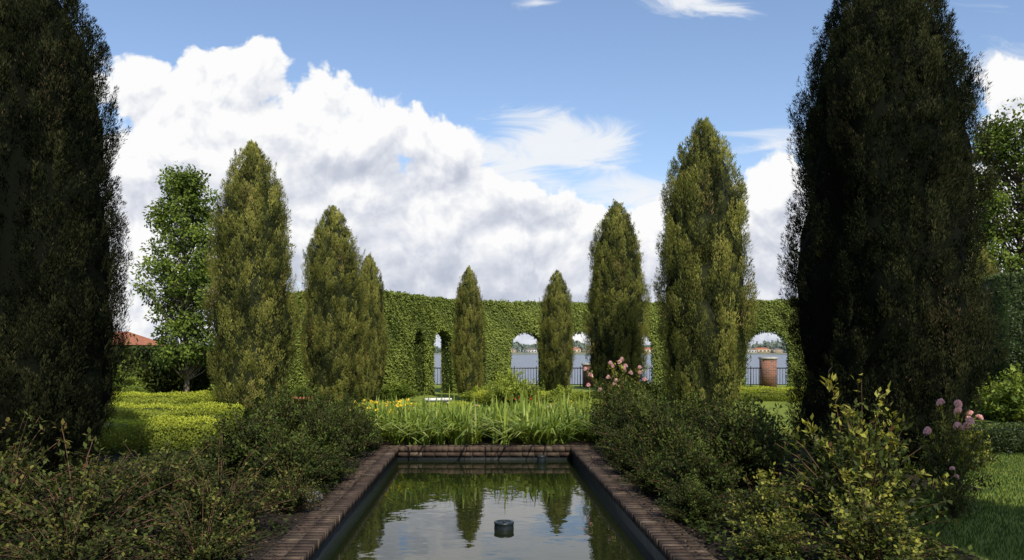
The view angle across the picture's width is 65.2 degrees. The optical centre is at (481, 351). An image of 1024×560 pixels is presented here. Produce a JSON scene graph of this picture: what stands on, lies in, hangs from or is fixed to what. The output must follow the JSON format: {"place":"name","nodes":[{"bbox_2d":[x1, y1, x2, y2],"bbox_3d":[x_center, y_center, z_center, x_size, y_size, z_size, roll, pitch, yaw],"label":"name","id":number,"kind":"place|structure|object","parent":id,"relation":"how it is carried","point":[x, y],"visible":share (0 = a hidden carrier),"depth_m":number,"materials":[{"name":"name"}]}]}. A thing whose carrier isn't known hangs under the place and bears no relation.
{"place":"outdoors","nodes":[
{"label":"outdoors","id":0,"kind":"place"},
{"bbox_2d":[112,331,161,350],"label":"house","id":1,"kind":"structure","parent":0,"point":[143,341],"depth_m":34.80,"materials":[{"name":"tile"}]},
{"bbox_2d":[0,433,986,559],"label":"flower bed soil","id":2,"kind":"structure","parent":0,"point":[273,538],"depth_m":8.01,"materials":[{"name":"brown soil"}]},
{"bbox_2d":[0,417,47,492],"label":"shrub","id":3,"kind":"object","parent":2,"relation":"on","point":[9,446],"visible":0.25,"depth_m":9.00,"materials":[{"name":"green plant"}]},
{"bbox_2d":[0,405,104,535],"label":"shrub","id":4,"kind":"object","parent":2,"relation":"on","point":[9,480],"visible":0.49,"depth_m":7.71,"materials":[{"name":"green plant"}]},
{"bbox_2d":[0,0,134,478],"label":"cypress tree","id":5,"kind":"object","parent":2,"relation":"on","point":[59,303],"visible":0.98,"depth_m":10.07,"materials":[{"name":"green plant"}]},
{"bbox_2d":[0,487,138,559],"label":"shrub","id":6,"kind":"object","parent":2,"relation":"on","point":[66,551],"visible":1,"depth_m":5.79,"materials":[{"name":"green plant"}]},
{"bbox_2d":[0,419,187,559],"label":"shrub","id":7,"kind":"object","parent":2,"relation":"on","point":[96,510],"visible":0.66,"depth_m":6.70,"materials":[{"name":"green plant"}]},
{"bbox_2d":[45,451,146,491],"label":"shrub","id":8,"kind":"object","parent":2,"relation":"on","point":[109,473],"visible":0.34,"depth_m":9.73,"materials":[{"name":"green plant"}]},
{"bbox_2d":[97,439,231,512],"bbox_3d":[-3.417,1.318,8.699,1.541,0.805,1.419,0,0,-28],"label":"shrub","id":9,"kind":"object","parent":2,"relation":"on","point":[173,490],"visible":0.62,"depth_m":8.63,"materials":[{"name":"green plant"}]},
{"bbox_2d":[134,449,240,487],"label":"shrub","id":10,"kind":"object","parent":2,"relation":"on","point":[208,466],"visible":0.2,"depth_m":9.78,"materials":[{"name":"green plant"}]},
{"bbox_2d":[123,485,263,559],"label":"shrub","id":11,"kind":"object","parent":2,"relation":"on","point":[202,545],"visible":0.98,"depth_m":6.23,"materials":[{"name":"green plant"}]},
{"bbox_2d":[145,429,296,533],"bbox_3d":[-2.448,1.233,7.425,1.216,1.002,1.155,0,0,31],"label":"shrub","id":12,"kind":"object","parent":2,"relation":"on","point":[235,507],"visible":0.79,"depth_m":7.41,"materials":[{"name":"green plant"}]},
{"bbox_2d":[189,400,298,480],"bbox_3d":[-3.174,1.192,10.624,1.702,1.073,1.590,0,0,-7],"label":"shrub","id":13,"kind":"object","parent":2,"relation":"on","point":[238,441],"visible":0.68,"depth_m":10.50,"materials":[{"name":"green plant"}]},
{"bbox_2d":[245,453,326,513],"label":"shrub","id":14,"kind":"object","parent":2,"relation":"on","point":[299,496],"visible":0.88,"depth_m":8.43,"materials":[{"name":"green plant"}]},
{"bbox_2d":[230,415,342,491],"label":"shrub","id":15,"kind":"object","parent":2,"relation":"on","point":[309,470],"visible":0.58,"depth_m":9.48,"materials":[{"name":"green plant"}]},
{"bbox_2d":[245,380,330,427],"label":"shrub","id":16,"kind":"object","parent":2,"relation":"on","point":[310,399],"visible":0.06,"depth_m":14.30,"materials":[{"name":"green plant"}]},
{"bbox_2d":[244,377,344,447],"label":"shrub","id":17,"kind":"object","parent":2,"relation":"on","point":[292,414],"visible":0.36,"depth_m":12.40,"materials":[{"name":"green plant"}]},
{"bbox_2d":[304,489,322,502],"bbox_3d":[-1.971,1.630,9.096,0.338,0.156,0.216,0,0,0],"label":"garden rock","id":18,"kind":"object","parent":2,"relation":"on","point":[318,497],"visible":0.31,"depth_m":9.07,"materials":[{"name":"grey stone"}]},
{"bbox_2d":[294,389,350,415],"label":"shrub","id":19,"kind":"object","parent":2,"relation":"on","point":[326,399],"visible":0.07,"depth_m":17.09,"materials":[{"name":"green plant"}]},
{"bbox_2d":[286,396,368,463],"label":"shrub","id":20,"kind":"object","parent":2,"relation":"on","point":[316,430],"visible":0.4,"depth_m":11.18,"materials":[{"name":"green plant"}]},
{"bbox_2d":[313,438,358,483],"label":"shrub","id":21,"kind":"object","parent":2,"relation":"on","point":[344,472],"visible":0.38,"depth_m":10.34,"materials":[{"name":"green plant"}]},
{"bbox_2d":[321,395,378,457],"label":"shrub","id":22,"kind":"object","parent":2,"relation":"on","point":[358,432],"visible":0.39,"depth_m":12.73,"materials":[{"name":"green plant"}]},
{"bbox_2d":[321,387,380,426],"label":"shrub","id":23,"kind":"object","parent":2,"relation":"on","point":[356,405],"visible":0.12,"depth_m":15.00,"materials":[{"name":"green plant"}]},
{"bbox_2d":[348,408,383,449],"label":"shrub","id":24,"kind":"object","parent":2,"relation":"on","point":[375,428],"visible":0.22,"depth_m":13.68,"materials":[{"name":"green plant"}]},
{"bbox_2d":[358,400,472,411],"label":"clipped hedge","id":25,"kind":"object","parent":2,"relation":"on","point":[414,404],"visible":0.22,"depth_m":20.81,"materials":[{"name":"green plant"}]},
{"bbox_2d":[423,398,451,402],"bbox_3d":[-1.287,1.575,23.400,0.760,0.450,0.400,0,0,-17],"label":"stone bench","id":26,"kind":"object","parent":2,"relation":"on","point":[438,399],"visible":0.23,"depth_m":23.23,"materials":[{"name":"white stone"}]},
{"bbox_2d":[339,384,601,444],"bbox_3d":[-0.778,1.179,16.592,8.733,1.041,7.932,0,0,0],"label":"strap leaf bed","id":27,"kind":"object","parent":2,"relation":"on","point":[458,424],"visible":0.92,"depth_m":15.02,"materials":[{"name":"green plant"}]},
{"bbox_2d":[0,438,984,559],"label":"ground cover","id":28,"kind":"object","parent":2,"relation":"on","point":[713,536],"visible":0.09,"depth_m":7.49,"materials":[{"name":"green plant"}]},
{"bbox_2d":[482,367,540,405],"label":"shrub","id":29,"kind":"object","parent":2,"relation":"on","point":[511,386],"visible":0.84,"depth_m":23.20,"materials":[{"name":"green plant"}]},
{"bbox_2d":[543,385,588,403],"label":"shrub","id":30,"kind":"object","parent":2,"relation":"on","point":[567,391],"visible":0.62,"depth_m":23.61,"materials":[{"name":"green plant"}]},
{"bbox_2d":[580,378,640,444],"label":"shrub","id":31,"kind":"object","parent":2,"relation":"on","point":[602,415],"visible":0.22,"depth_m":14.41,"materials":[{"name":"green plant"}]},
{"bbox_2d":[547,398,678,414],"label":"clipped hedge","id":32,"kind":"object","parent":2,"relation":"on","point":[593,401],"visible":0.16,"depth_m":20.29,"materials":[{"name":"green plant"}]},
{"bbox_2d":[599,423,635,463],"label":"shrub","id":33,"kind":"object","parent":2,"relation":"on","point":[609,455],"visible":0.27,"depth_m":12.06,"materials":[{"name":"green plant"}]},
{"bbox_2d":[584,356,654,426],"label":"rose bush","id":34,"kind":"object","parent":2,"relation":"on","point":[622,368],"visible":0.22,"depth_m":15.20,"materials":[{"name":"green plant"}]},
{"bbox_2d":[605,433,647,476],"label":"shrub","id":35,"kind":"object","parent":2,"relation":"on","point":[623,465],"visible":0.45,"depth_m":10.87,"materials":[{"name":"green plant"}]},
{"bbox_2d":[597,372,663,449],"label":"shrub","id":36,"kind":"object","parent":2,"relation":"on","point":[632,408],"visible":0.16,"depth_m":12.86,"materials":[{"name":"green plant"}]},
{"bbox_2d":[596,387,692,458],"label":"shrub","id":37,"kind":"object","parent":2,"relation":"on","point":[641,419],"visible":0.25,"depth_m":11.44,"materials":[{"name":"green plant"}]},
{"bbox_2d":[618,448,674,496],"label":"shrub","id":38,"kind":"object","parent":2,"relation":"on","point":[642,478],"visible":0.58,"depth_m":9.44,"materials":[{"name":"green plant"}]},
{"bbox_2d":[619,380,673,415],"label":"shrub","id":39,"kind":"object","parent":2,"relation":"on","point":[646,394],"visible":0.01,"depth_m":16.10,"materials":[{"name":"green plant"}]},
{"bbox_2d":[615,397,706,477],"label":"shrub","id":40,"kind":"object","parent":2,"relation":"on","point":[659,445],"visible":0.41,"depth_m":10.18,"materials":[{"name":"green plant"}]},
{"bbox_2d":[656,384,722,449],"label":"shrub","id":41,"kind":"object","parent":2,"relation":"on","point":[688,411],"visible":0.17,"depth_m":11.76,"materials":[{"name":"green plant"}]},
{"bbox_2d":[646,418,744,505],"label":"shrub","id":42,"kind":"object","parent":2,"relation":"on","point":[691,465],"visible":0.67,"depth_m":8.79,"materials":[{"name":"green plant"}]},
{"bbox_2d":[654,467,736,524],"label":"shrub","id":43,"kind":"object","parent":2,"relation":"on","point":[695,503],"visible":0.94,"depth_m":7.91,"materials":[{"name":"green plant"}]},
{"bbox_2d":[685,395,751,450],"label":"shrub","id":44,"kind":"object","parent":2,"relation":"on","point":[717,415],"visible":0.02,"depth_m":13.14,"materials":[{"name":"green plant"}]},
{"bbox_2d":[666,386,810,493],"bbox_3d":[3.208,1.075,9.721,1.702,1.321,1.590,0,0,-30],"label":"shrub","id":45,"kind":"object","parent":2,"relation":"on","point":[753,453],"visible":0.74,"depth_m":9.58,"materials":[{"name":"green plant"}]},
{"bbox_2d":[703,385,811,475],"bbox_3d":[3.805,1.102,11.288,1.499,1.272,1.723,0,0,-1],"label":"shrub","id":46,"kind":"object","parent":2,"relation":"on","point":[762,414],"visible":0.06,"depth_m":11.03,"materials":[{"name":"green plant"}]},
{"bbox_2d":[715,462,825,537],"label":"rose bush","id":47,"kind":"object","parent":2,"relation":"on","point":[768,506],"visible":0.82,"depth_m":7.22,"materials":[{"name":"green plant"}]},
{"bbox_2d":[726,508,821,559],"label":"rose bush","id":48,"kind":"object","parent":2,"relation":"on","point":[770,538],"visible":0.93,"depth_m":6.44,"materials":[{"name":"green plant"}]},
{"bbox_2d":[788,421,875,481],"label":"shrub","id":49,"kind":"object","parent":2,"relation":"on","point":[811,450],"visible":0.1,"depth_m":9.94,"materials":[{"name":"green plant"}]},
{"bbox_2d":[779,398,912,506],"bbox_3d":[3.935,1.106,8.369,1.313,1.219,1.450,0,0,-5],"label":"shrub","id":50,"kind":"object","parent":2,"relation":"on","point":[820,456],"visible":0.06,"depth_m":8.52,"materials":[{"name":"green plant"}]},
{"bbox_2d":[758,366,959,546],"bbox_3d":[3.430,0.929,7.272,1.662,1.611,1.424,0,0,0],"label":"rose bush","id":51,"kind":"object","parent":2,"relation":"on","point":[870,472],"visible":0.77,"depth_m":7.19,"materials":[{"name":"green plant"}]},
{"bbox_2d":[787,464,958,559],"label":"rose bush","id":52,"kind":"object","parent":2,"relation":"on","point":[855,543],"visible":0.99,"depth_m":6.00,"materials":[{"name":"green plant"}]},
{"bbox_2d":[349,396,668,416],"bbox_3d":[0.562,1.332,19.627,8.641,0.735,8.282,0,0,0],"label":"bedding","id":53,"kind":"object","parent":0,"point":[399,401],"depth_m":19.45,"materials":[{"name":"green plant"}]},
{"bbox_2d":[59,0,1023,351],"label":"sky","id":54,"kind":"structure","parent":0,"point":[493,137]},
{"bbox_2d":[434,351,786,354],"bbox_3d":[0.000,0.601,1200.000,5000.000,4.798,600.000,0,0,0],"label":"bank terrain","id":55,"kind":"structure","parent":0,"point":[524,353],"depth_m":912.07,"materials":[{"name":"grey"}]},
{"bbox_2d":[177,338,786,352],"bbox_3d":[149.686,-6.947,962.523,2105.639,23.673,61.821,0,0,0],"label":"distant treeline","id":56,"kind":"object","parent":55,"relation":"on","point":[763,344],"visible":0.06,"depth_m":947.29,"materials":[{"name":"green plant"}]},
{"bbox_2d":[525,348,536,352],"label":"riverside house","id":57,"kind":"structure","parent":55,"relation":"on","point":[531,350],"depth_m":920.93,"materials":[{"name":"paint"}]},
{"bbox_2d":[573,348,580,352],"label":"riverside house","id":58,"kind":"structure","parent":55,"relation":"on","point":[577,350],"depth_m":918.02,"materials":[{"name":"paint"}]},
{"bbox_2d":[747,348,756,352],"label":"riverside house","id":59,"kind":"structure","parent":55,"relation":"on","point":[751,350],"depth_m":922.53,"materials":[{"name":"paint"}]},
{"bbox_2d":[754,348,769,352],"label":"riverside house","id":60,"kind":"structure","parent":55,"relation":"on","point":[763,350],"depth_m":922.99,"materials":[{"name":"paint"}]},
{"bbox_2d":[771,348,782,352],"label":"riverside house","id":61,"kind":"structure","parent":55,"relation":"on","point":[777,350],"depth_m":923.75,"materials":[{"name":"paint"}]},
{"bbox_2d":[434,355,788,383],"bbox_3d":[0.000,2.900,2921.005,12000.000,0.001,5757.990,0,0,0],"label":"river water","id":62,"kind":"structure","parent":0,"point":[523,361],"depth_m":160.01,"materials":[{"name":"blue liquid"}]},
{"bbox_2d":[224,385,1023,559],"bbox_3d":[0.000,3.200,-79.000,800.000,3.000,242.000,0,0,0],"label":"ground","id":63,"kind":"structure","parent":0,"point":[768,405],"depth_m":9.10,"materials":[{"name":"green plant"}]},
{"bbox_2d":[114,382,127,392],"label":"shrub","id":64,"kind":"object","parent":63,"relation":"on","point":[119,385],"visible":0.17,"depth_m":22.22,"materials":[{"name":"plant"}]},
{"bbox_2d":[112,362,153,392],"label":"shrub","id":65,"kind":"object","parent":63,"relation":"on","point":[133,382],"visible":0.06,"depth_m":22.93,"materials":[{"name":"green plant"}]},
{"bbox_2d":[114,334,157,384],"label":"shrub","id":66,"kind":"object","parent":63,"relation":"on","point":[132,364],"visible":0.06,"depth_m":25.93,"materials":[{"name":"green plant"}]},
{"bbox_2d":[125,383,147,395],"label":"shrub","id":67,"kind":"object","parent":63,"relation":"on","point":[135,388],"visible":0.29,"depth_m":21.54,"materials":[{"name":"plant"}]},
{"bbox_2d":[92,413,225,452],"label":"clipped hedge","id":68,"kind":"object","parent":63,"relation":"on","point":[175,430],"visible":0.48,"depth_m":13.58,"materials":[{"name":"green plant"}]},
{"bbox_2d":[111,345,216,395],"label":"clipped hedge","id":69,"kind":"object","parent":63,"relation":"on","point":[207,379],"visible":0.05,"depth_m":26.76,"materials":[{"name":"green plant"}]},
{"bbox_2d":[108,389,224,408],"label":"clipped hedge","id":70,"kind":"object","parent":63,"relation":"on","point":[182,399],"visible":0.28,"depth_m":19.84,"materials":[{"name":"green plant"}]},
{"bbox_2d":[131,343,210,395],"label":"shrub","id":71,"kind":"object","parent":63,"relation":"on","point":[162,380],"visible":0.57,"depth_m":25.27,"materials":[{"name":"green plant"}]},
{"bbox_2d":[105,401,244,431],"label":"clipped hedge","id":72,"kind":"object","parent":63,"relation":"on","point":[139,411],"visible":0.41,"depth_m":16.77,"materials":[{"name":"green plant"}]},
{"bbox_2d":[128,160,222,392],"bbox_3d":[-9.200,-2.050,25.111,3.247,7.616,2.881,0,0,0],"label":"broadleaf tree","id":73,"kind":"object","parent":63,"relation":"on","point":[180,305],"visible":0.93,"depth_m":24.56,"materials":[{"name":"green plant"}]},
{"bbox_2d":[200,140,306,423],"bbox_3d":[-5.391,-1.665,19.022,2.457,6.845,2.346,0,0,0],"label":"cypress tree","id":74,"kind":"object","parent":63,"relation":"on","point":[252,326],"visible":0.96,"depth_m":18.37,"materials":[{"name":"green plant"}]},
{"bbox_2d":[292,382,313,403],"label":"shrub","id":75,"kind":"object","parent":63,"relation":"on","point":[300,387],"visible":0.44,"depth_m":21.86,"materials":[{"name":"plant"}]},
{"bbox_2d":[296,205,369,406],"bbox_3d":[-4.504,-1.347,24.004,2.195,6.200,2.140,0,0,33],"label":"cypress tree","id":76,"kind":"object","parent":63,"relation":"on","point":[333,323],"visible":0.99,"depth_m":23.42,"materials":[{"name":"green plant"}]},
{"bbox_2d":[356,254,389,401],"bbox_3d":[-3.844,-0.830,26.994,1.373,5.146,1.385,0,0,40],"label":"cypress tree","id":77,"kind":"object","parent":63,"relation":"on","point":[375,346],"visible":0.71,"depth_m":26.64,"materials":[{"name":"green plant"}]},
{"bbox_2d":[379,377,419,400],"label":"shrub","id":78,"kind":"object","parent":63,"relation":"on","point":[402,391],"visible":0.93,"depth_m":27.10,"materials":[{"name":"green plant"}]},
{"bbox_2d":[448,265,486,400],"bbox_3d":[-0.484,-0.658,27.993,1.383,4.798,1.320,0,0,8],"label":"cypress tree","id":79,"kind":"object","parent":63,"relation":"on","point":[468,341],"visible":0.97,"depth_m":27.65,"materials":[{"name":"green plant"}]},
{"bbox_2d":[457,385,489,400],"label":"shrub","id":80,"kind":"object","parent":63,"relation":"on","point":[476,388],"visible":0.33,"depth_m":27.34,"materials":[{"name":"green plant"}]},
{"bbox_2d":[260,445,716,559],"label":"reflecting pool","id":81,"kind":"structure","parent":63,"relation":"on","point":[316,540],"depth_m":9.25,"materials":[{"name":"brick"}]},
{"bbox_2d":[320,460,654,559],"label":"pool water","id":82,"kind":"structure","parent":81,"relation":"in","point":[456,509],"depth_m":9.18,"materials":[{"name":"green liquid"}]},
{"bbox_2d":[494,520,513,530],"bbox_3d":[0.241,1.897,8.600,0.216,0.166,0.216,0,0,0],"label":"fountain head","id":83,"kind":"object","parent":82,"relation":"in","point":[503,525],"visible":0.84,"depth_m":8.52},
{"bbox_2d":[537,455,545,463],"bbox_3d":[1.028,1.847,13.700,0.162,0.166,0.162,0,0,0],"label":"fountain head","id":84,"kind":"object","parent":82,"relation":"on","point":[541,459],"visible":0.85,"depth_m":13.63},
{"bbox_2d":[434,366,582,386],"bbox_3d":[1.117,1.190,38.500,7.534,1.020,0.040,0,0,0],"label":"iron railing","id":85,"kind":"object","parent":63,"relation":"on","point":[580,368],"visible":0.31,"depth_m":38.49,"materials":[{"name":"black metal"}]},
{"bbox_2d":[285,289,807,399],"bbox_3d":[4.178,-0.262,32.523,26.335,4.097,6.462,0,0,-9],"label":"ivy arcade","id":86,"kind":"object","parent":63,"relation":"on","point":[415,323],"visible":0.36,"depth_m":33.00,"materials":[{"name":"green plant"}]},
{"bbox_2d":[469,390,624,406],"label":"clipped hedge","id":87,"kind":"object","parent":63,"relation":"on","point":[479,397],"visible":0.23,"depth_m":24.34,"materials":[{"name":"green plant"}]},
{"bbox_2d":[537,270,575,390],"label":"cypress tree","id":88,"kind":"object","parent":63,"relation":"on","point":[556,341],"visible":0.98,"depth_m":30.08,"materials":[{"name":"green plant"}]},
{"bbox_2d":[581,363,594,387],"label":"brick pillar","id":89,"kind":"structure","parent":63,"relation":"on","point":[586,379],"depth_m":38.23,"materials":[{"name":"brick"}]},
{"bbox_2d":[580,199,651,394],"bbox_3d":[4.285,-1.532,25.002,2.230,6.574,2.211,0,0,-42],"label":"cypress tree","id":90,"kind":"object","parent":63,"relation":"on","point":[616,329],"visible":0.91,"depth_m":24.41,"materials":[{"name":"green plant"}]},
{"bbox_2d":[637,374,667,400],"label":"shrub","id":91,"kind":"object","parent":63,"relation":"on","point":[655,390],"visible":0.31,"depth_m":25.86,"materials":[{"name":"green plant"}]},
{"bbox_2d":[652,116,765,417],"bbox_3d":[5.547,-2.059,19.953,2.598,7.648,2.664,0,0,42],"label":"cypress tree","id":92,"kind":"object","parent":63,"relation":"on","point":[704,310],"visible":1,"depth_m":19.28,"materials":[{"name":"green plant"}]},
{"bbox_2d":[664,386,803,401],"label":"clipped hedge","id":93,"kind":"object","parent":63,"relation":"on","point":[773,393],"visible":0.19,"depth_m":27.52,"materials":[{"name":"green plant"}]},
{"bbox_2d":[745,366,761,386],"bbox_3d":[11.648,1.190,38.500,3.650,1.020,0.040,0,0,0],"label":"iron railing","id":94,"kind":"object","parent":63,"relation":"on","point":[750,368],"visible":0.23,"depth_m":38.49,"materials":[{"name":"black metal"}]},
{"bbox_2d":[758,357,777,386],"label":"brick pillar","id":95,"kind":"structure","parent":63,"relation":"on","point":[768,372],"depth_m":38.19,"materials":[{"name":"brick"}]},
{"bbox_2d":[777,368,786,384],"bbox_3d":[16.872,1.190,38.500,5.557,1.020,0.040,0,0,0],"label":"iron railing","id":96,"kind":"object","parent":63,"relation":"on","point":[782,376],"visible":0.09,"depth_m":38.49,"materials":[{"name":"black metal"}]},
{"bbox_2d":[776,0,1013,466],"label":"cypress tree","id":97,"kind":"object","parent":63,"relation":"on","point":[883,283],"visible":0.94,"depth_m":11.10,"materials":[{"name":"green plant"}]},
{"bbox_2d":[824,452,1023,559],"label":"lawn grass","id":98,"kind":"structure","parent":63,"relation":"on","point":[996,510],"depth_m":8.25,"materials":[{"name":"green plant"}]},
{"bbox_2d":[907,398,999,496],"bbox_3d":[5.398,1.125,9.181,0.942,1.200,0.807,0,0,-29],"label":"rose bush","id":99,"kind":"object","parent":63,"relation":"on","point":[959,462],"visible":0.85,"depth_m":9.14,"materials":[{"name":"green plant"}]},
{"bbox_2d":[929,466,985,518],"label":"rose bush","id":100,"kind":"object","parent":63,"relation":"on","point":[954,497],"visible":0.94,"depth_m":8.17,"materials":[{"name":"green plant"}]},
{"bbox_2d":[945,410,1003,471],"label":"rose bush","id":101,"kind":"object","parent":63,"relation":"on","point":[979,460],"visible":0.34,"depth_m":11.26,"materials":[{"name":"green plant"}]},
{"bbox_2d":[968,247,1003,413],"bbox_3d":[13.773,-0.591,21.961,1.383,4.661,1.448,0,0,18],"label":"cypress tree","id":102,"kind":"object","parent":63,"relation":"on","point":[991,267],"visible":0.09,"depth_m":21.78,"materials":[{"name":"green plant"}]},
{"bbox_2d":[964,421,1023,454],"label":"clipped hedge","id":103,"kind":"object","parent":63,"relation":"on","point":[1010,440],"visible":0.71,"depth_m":13.26,"materials":[{"name":"green plant"}]},
{"bbox_2d":[965,98,1023,274],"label":"broadleaf tree","id":104,"kind":"object","parent":63,"relation":"on","point":[1006,259],"visible":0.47,"depth_m":22.94,"materials":[{"name":"green plant"}]},
{"bbox_2d":[970,363,1023,423],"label":"shrub","id":105,"kind":"object","parent":63,"relation":"on","point":[1003,402],"visible":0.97,"depth_m":18.06,"materials":[{"name":"green plant"}]},
{"bbox_2d":[975,270,1023,421],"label":"clipped hedge","id":106,"kind":"object","parent":63,"relation":"on","point":[1007,288],"visible":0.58,"depth_m":19.31,"materials":[{"name":"green plant"}]}
]}

